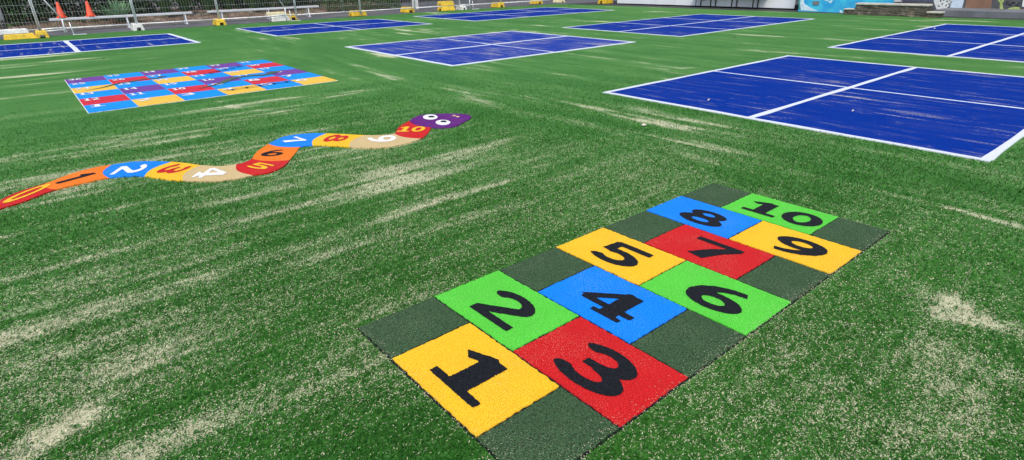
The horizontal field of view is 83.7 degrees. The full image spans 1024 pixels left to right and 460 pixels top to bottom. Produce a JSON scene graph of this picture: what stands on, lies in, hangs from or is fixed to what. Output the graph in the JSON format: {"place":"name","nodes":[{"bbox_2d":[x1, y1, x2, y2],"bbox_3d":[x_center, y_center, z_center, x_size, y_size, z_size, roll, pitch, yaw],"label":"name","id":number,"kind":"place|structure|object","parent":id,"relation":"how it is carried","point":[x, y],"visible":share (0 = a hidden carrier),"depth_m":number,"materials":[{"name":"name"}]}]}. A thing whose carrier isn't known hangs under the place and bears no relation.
{"place":"outdoors","nodes":[
{"label":"outdoors","id":0,"kind":"place"},
{"bbox_2d":[6,1,392,31],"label":"garden soil","id":1,"kind":"structure","parent":0,"point":[151,19],"depth_m":21.04,"materials":[{"name":"brown soil"}]},
{"bbox_2d":[0,0,50,26],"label":"leafy shrub","id":2,"kind":"object","parent":1,"relation":"on","point":[11,11],"visible":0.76,"depth_m":18.38,"materials":[{"name":"green plant"}]},
{"bbox_2d":[26,0,110,21],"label":"leafy shrub","id":3,"kind":"object","parent":1,"relation":"on","point":[64,7],"visible":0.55,"depth_m":19.42,"materials":[{"name":"green plant"}]},
{"bbox_2d":[93,0,140,22],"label":"agave plant","id":4,"kind":"object","parent":1,"relation":"on","point":[116,11],"visible":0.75,"depth_m":19.43,"materials":[{"name":"green plant"}]},
{"bbox_2d":[100,0,153,13],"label":"leafy shrub","id":5,"kind":"object","parent":1,"relation":"on","point":[140,6],"visible":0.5,"depth_m":20.78,"materials":[{"name":"green plant"}]},
{"bbox_2d":[150,0,175,17],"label":"strappy plant","id":6,"kind":"object","parent":1,"relation":"on","point":[162,3],"visible":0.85,"depth_m":20.56,"materials":[{"name":"green plant"}]},
{"bbox_2d":[174,0,191,14],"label":"strappy plant","id":7,"kind":"object","parent":1,"relation":"on","point":[182,4],"visible":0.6,"depth_m":21.11,"materials":[{"name":"green plant"}]},
{"bbox_2d":[0,0,390,19],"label":"background planting","id":8,"kind":"object","parent":1,"relation":"on","point":[221,5],"visible":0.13,"depth_m":22.17,"materials":[{"name":"green plant"}]},
{"bbox_2d":[199,0,213,14],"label":"strappy plant","id":9,"kind":"object","parent":1,"relation":"on","point":[207,7],"visible":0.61,"depth_m":21.44,"materials":[{"name":"green plant"}]},
{"bbox_2d":[219,0,234,9],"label":"strappy plant","id":10,"kind":"object","parent":1,"relation":"on","point":[228,4],"visible":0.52,"depth_m":22.06,"materials":[{"name":"green plant"}]},
{"bbox_2d":[243,0,259,12],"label":"strappy plant","id":11,"kind":"object","parent":1,"relation":"on","point":[251,3],"visible":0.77,"depth_m":22.39,"materials":[{"name":"green plant"}]},
{"bbox_2d":[247,0,293,10],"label":"leafy shrub","id":12,"kind":"object","parent":1,"relation":"on","point":[271,4],"visible":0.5,"depth_m":23.26,"materials":[{"name":"green plant"}]},
{"bbox_2d":[283,0,320,9],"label":"leafy shrub","id":13,"kind":"object","parent":1,"relation":"on","point":[302,4],"visible":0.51,"depth_m":23.98,"materials":[{"name":"green plant"}]},
{"bbox_2d":[318,0,400,11],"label":"clipped hedge","id":14,"kind":"object","parent":1,"relation":"on","point":[368,6],"visible":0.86,"depth_m":24.53,"materials":[{"name":"green plant"}]},
{"bbox_2d":[286,13,297,19],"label":"fence block","id":15,"kind":"object","parent":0,"point":[294,17],"depth_m":20.57,"materials":[{"name":"yellow plastic"}]},
{"bbox_2d":[5,0,591,13],"bbox_3d":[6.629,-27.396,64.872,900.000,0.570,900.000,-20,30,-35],"label":"ground","id":16,"kind":"structure","parent":0,"point":[100,1],"depth_m":37.38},
{"bbox_2d":[0,0,616,38],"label":"asphalt path","id":17,"kind":"structure","parent":0,"point":[196,24],"depth_m":21.31,"materials":[{"name":"grey asphalt"}]},
{"bbox_2d":[0,8,7,28],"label":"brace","id":18,"kind":"object","parent":17,"relation":"on","point":[3,26],"visible":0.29,"depth_m":16.99,"materials":[{"name":"grey metal"}]},
{"bbox_2d":[0,0,39,30],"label":"wire fence","id":19,"kind":"object","parent":17,"relation":"on","point":[23,15],"visible":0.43,"depth_m":15.81,"materials":[{"name":"metal"}]},
{"bbox_2d":[49,12,192,31],"bbox_3d":[-12.587,-6.813,18.641,3.974,0.385,0.420,-20,30,-35],"label":"bench","id":20,"kind":"object","parent":17,"relation":"on","point":[125,16],"visible":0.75,"depth_m":18.53,"materials":[{"name":"metal"}]},
{"bbox_2d":[56,2,67,17],"bbox_3d":[-13.871,-6.746,17.512,0.278,0.454,0.278,-20,30,-35],"label":"traffic cone","id":21,"kind":"object","parent":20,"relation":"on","point":[60,12],"visible":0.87,"depth_m":17.48,"materials":[{"name":"plastic"}]},
{"bbox_2d":[85,1,95,16],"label":"traffic cone","id":22,"kind":"object","parent":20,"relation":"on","point":[88,12],"visible":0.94,"depth_m":17.91,"materials":[{"name":"plastic"}]},
{"bbox_2d":[130,23,144,30],"bbox_3d":[-11.524,-6.250,17.551,0.297,0.204,0.598,-20,30,-35],"label":"fence block","id":23,"kind":"object","parent":17,"relation":"on","point":[135,26],"depth_m":17.37,"materials":[{"name":"white plastic"}]},
{"bbox_2d":[30,0,135,29],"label":"wire fence","id":24,"kind":"object","parent":23,"relation":"on","point":[82,16],"visible":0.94,"depth_m":16.62,"materials":[{"name":"metal"}]},
{"bbox_2d":[213,18,226,25],"bbox_3d":[-9.709,-6.904,18.938,0.297,0.194,0.598,-20,30,-35],"label":"fence block","id":25,"kind":"object","parent":17,"relation":"on","point":[217,22],"depth_m":18.77,"materials":[{"name":"yellow plastic"}]},
{"bbox_2d":[131,0,218,23],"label":"wire fence","id":26,"kind":"object","parent":25,"relation":"on","point":[154,22],"visible":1,"depth_m":18.01,"materials":[{"name":"metal"}]},
{"bbox_2d":[215,0,296,19],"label":"wire fence","id":27,"kind":"object","parent":25,"relation":"on","point":[241,17],"visible":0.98,"depth_m":19.35,"materials":[{"name":"metal"}]},
{"bbox_2d":[207,5,318,18],"bbox_3d":[-9.126,-8.046,21.232,3.995,0.385,0.420,-20,30,-35],"label":"bench","id":28,"kind":"object","parent":17,"relation":"on","point":[232,10],"visible":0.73,"depth_m":21.02,"materials":[{"name":"metal"}]},
{"bbox_2d":[270,16,290,21],"bbox_3d":[-8.159,-7.427,20.070,0.637,0.164,0.297,-20,30,-35],"label":"fence block","id":29,"kind":"object","parent":17,"relation":"on","point":[278,19],"depth_m":19.95,"materials":[{"name":"white plastic"}]},
{"bbox_2d":[266,11,284,15],"bbox_3d":[-8.283,-7.568,20.019,0.637,0.144,0.276,-20,30,-35],"label":"fence block","id":30,"kind":"object","parent":29,"relation":"on","point":[273,13],"depth_m":19.89,"materials":[{"name":"concrete"}]},
{"bbox_2d":[294,0,360,17],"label":"wire fence","id":31,"kind":"object","parent":17,"relation":"on","point":[327,12],"visible":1,"depth_m":20.90,"materials":[{"name":"metal"}]},
{"bbox_2d":[359,0,414,13],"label":"wire fence","id":32,"kind":"object","parent":17,"relation":"on","point":[385,5],"visible":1,"depth_m":22.28,"materials":[{"name":"metal"}]},
{"bbox_2d":[412,0,419,10],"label":"pale column","id":33,"kind":"structure","parent":17,"relation":"on","point":[416,5],"depth_m":24.66,"materials":[{"name":"white plastic"}]},
{"bbox_2d":[353,0,503,6],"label":"dark building","id":34,"kind":"structure","parent":17,"relation":"on","point":[406,2],"depth_m":29.17,"materials":[{"name":"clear glass"}]},
{"bbox_2d":[437,6,454,10],"bbox_3d":[-2.781,-9.379,24.140,0.658,0.194,0.396,-20,30,-35],"label":"fence block","id":35,"kind":"object","parent":17,"relation":"on","point":[447,8],"depth_m":24.01,"materials":[{"name":"yellow plastic"}]},
{"bbox_2d":[437,1,453,5],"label":"fence block","id":36,"kind":"object","parent":35,"relation":"on","point":[442,3],"depth_m":23.94,"materials":[{"name":"yellow plastic"}]},
{"bbox_2d":[491,2,504,6],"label":"fence block","id":37,"kind":"object","parent":17,"relation":"on","point":[499,4],"depth_m":25.66,"materials":[{"name":"yellow plastic"}]},
{"bbox_2d":[459,0,500,4],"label":"wire fence","id":38,"kind":"object","parent":37,"relation":"on","point":[484,3],"visible":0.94,"depth_m":25.14,"materials":[{"name":"metal"}]},
{"bbox_2d":[501,0,549,5],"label":"wire fence","id":39,"kind":"object","parent":37,"relation":"on","point":[524,1],"visible":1,"depth_m":26.44,"materials":[{"name":"metal"}]},
{"bbox_2d":[349,10,366,15],"bbox_3d":[-5.928,-8.331,21.935,0.618,0.204,0.337,-20,30,-35],"label":"fence block","id":40,"kind":"object","parent":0,"point":[364,13],"depth_m":21.82,"materials":[{"name":"yellow plastic"}]},
{"bbox_2d":[400,7,414,12],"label":"fence block","id":41,"kind":"object","parent":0,"point":[407,10],"depth_m":23.36,"materials":[{"name":"yellow plastic"}]},
{"bbox_2d":[0,4,1023,459],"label":"turf","id":42,"kind":"structure","parent":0,"point":[30,84],"depth_m":3.86,"materials":[{"name":"green plastic"}]},
{"bbox_2d":[4,33,35,39],"bbox_3d":[-13.358,-5.256,15.493,0.697,0.144,0.257,-20,30,-35],"label":"fence block","id":43,"kind":"object","parent":42,"relation":"on","point":[19,36],"depth_m":15.41,"materials":[{"name":"yellow concrete"}]},
{"bbox_2d":[0,28,28,34],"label":"fence block","id":44,"kind":"object","parent":43,"relation":"on","point":[13,31],"depth_m":15.33,"materials":[{"name":"white plastic"}]},
{"bbox_2d":[35,30,49,38],"bbox_3d":[-13.009,-5.424,15.796,0.297,0.189,0.597,-20,30,-35],"label":"fence block","id":45,"kind":"object","parent":42,"relation":"on","point":[38,33],"depth_m":15.61,"materials":[{"name":"yellow concrete"}]},
{"bbox_2d":[42,0,80,34],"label":"fence brace","id":46,"kind":"object","parent":42,"relation":"on","point":[64,29],"visible":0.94,"depth_m":16.14,"materials":[{"name":"metal"}]},
{"bbox_2d":[0,33,200,58],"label":"four square court","id":47,"kind":"object","parent":42,"relation":"on","point":[52,47],"visible":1,"depth_m":13.63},
{"bbox_2d":[65,60,337,113],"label":"snakes and ladders board","id":48,"kind":"object","parent":42,"relation":"on","point":[96,94],"visible":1,"depth_m":8.23,"materials":[{"name":"multicoloured paint"}]},
{"bbox_2d":[0,113,470,209],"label":"number snake","id":49,"kind":"object","parent":42,"relation":"on","point":[274,156],"visible":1,"depth_m":4.62,"materials":[{"name":"multicoloured paint"}]},
{"bbox_2d":[271,0,299,20],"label":"fence brace","id":50,"kind":"object","parent":42,"relation":"on","point":[283,14],"visible":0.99,"depth_m":19.82,"materials":[{"name":"metal"}]},
{"bbox_2d":[235,19,428,35],"bbox_3d":[-5.422,-6.226,17.466,4.785,0.014,3.611,-20,30,-35],"label":"four square court","id":51,"kind":"object","parent":42,"relation":"on","point":[296,29],"visible":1,"depth_m":17.25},
{"bbox_2d":[456,5,466,9],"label":"fence block","id":52,"kind":"object","parent":42,"relation":"on","point":[463,7],"depth_m":24.34,"materials":[{"name":"white plastic"}]},
{"bbox_2d":[414,0,459,10],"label":"wire fence","id":53,"kind":"object","parent":52,"relation":"on","point":[434,4],"visible":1,"depth_m":23.57,"materials":[{"name":"metal"}]},
{"bbox_2d":[346,31,633,65],"bbox_3d":[-0.484,-3.946,12.160,4.703,0.014,4.110,-20,30,-35],"label":"four square court","id":54,"kind":"object","parent":42,"relation":"on","point":[468,49],"visible":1,"depth_m":11.80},
{"bbox_2d":[0,63,1023,459],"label":"turf fibres","id":55,"kind":"object","parent":42,"relation":"on","point":[316,373],"visible":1,"depth_m":2.58,"materials":[{"name":"green plastic"}]},
{"bbox_2d":[413,7,610,20],"bbox_3d":[0.166,-8.194,21.599,6.740,0.014,3.873,-20,30,-35],"label":"mini tennis court","id":56,"kind":"object","parent":42,"relation":"on","point":[503,14],"visible":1,"depth_m":21.27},
{"bbox_2d":[358,183,890,459],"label":"hopscotch mat","id":57,"kind":"object","parent":42,"relation":"on","point":[565,348],"visible":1,"depth_m":2.47,"materials":[{"name":"multicoloured carpet"}]},
{"bbox_2d":[562,14,811,36],"bbox_3d":[5.091,-5.827,16.098,6.541,0.014,3.846,-20,30,-35],"label":"mini tennis court","id":58,"kind":"object","parent":42,"relation":"on","point":[686,25],"visible":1,"depth_m":15.71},
{"bbox_2d":[602,55,1023,161],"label":"four square court","id":59,"kind":"object","parent":42,"relation":"on","point":[973,115],"visible":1,"depth_m":6.45,"materials":[{"name":"blue paint"}]},
{"bbox_2d":[843,2,944,17],"bbox_3d":[11.391,-6.585,17.115,0.424,0.376,2.665,-20,30,-35],"label":"stone seat","id":60,"kind":"object","parent":42,"relation":"on","point":[896,9],"visible":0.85,"depth_m":16.94,"materials":[{"name":"stone"}]},
{"bbox_2d":[827,24,1023,62],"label":"mini tennis court","id":61,"kind":"object","parent":42,"relation":"on","point":[1000,43],"visible":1,"depth_m":10.95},
{"bbox_2d":[530,0,542,3],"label":"fence block","id":62,"kind":"object","parent":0,"point":[537,2],"depth_m":27.98,"materials":[{"name":"yellow plastic"}]},
{"bbox_2d":[553,0,564,2],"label":"fence block","id":63,"kind":"object","parent":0,"point":[558,1],"depth_m":28.71,"materials":[{"name":"plastic"}]},
{"bbox_2d":[575,1,1023,19],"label":"paved strip","id":64,"kind":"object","parent":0,"point":[614,3],"visible":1,"depth_m":22.46,"materials":[{"name":"grey concrete"}]},
{"bbox_2d":[598,0,612,3],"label":"fence block","id":65,"kind":"object","parent":64,"relation":"on","point":[604,1],"depth_m":26.93,"materials":[{"name":"yellow plastic"}]},
{"bbox_2d":[617,0,798,9],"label":"white building","id":66,"kind":"structure","parent":64,"relation":"on","point":[792,4],"depth_m":22.43,"materials":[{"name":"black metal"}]},
{"bbox_2d":[695,0,758,8],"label":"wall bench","id":67,"kind":"object","parent":64,"relation":"on","point":[731,3],"depth_m":22.07,"materials":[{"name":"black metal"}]},
{"bbox_2d":[798,0,893,12],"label":"mural wall","id":68,"kind":"structure","parent":64,"relation":"on","point":[837,6],"depth_m":19.20,"materials":[{"name":"paint"}]},
{"bbox_2d":[894,0,1023,10],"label":"mural wall","id":69,"kind":"structure","parent":64,"relation":"on","point":[993,4],"depth_m":17.41,"materials":[{"name":"paint"}]},
{"bbox_2d":[934,8,1023,18],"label":"concrete walk","id":70,"kind":"structure","parent":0,"point":[989,13],"depth_m":16.37,"materials":[{"name":"grey concrete"}]}
]}

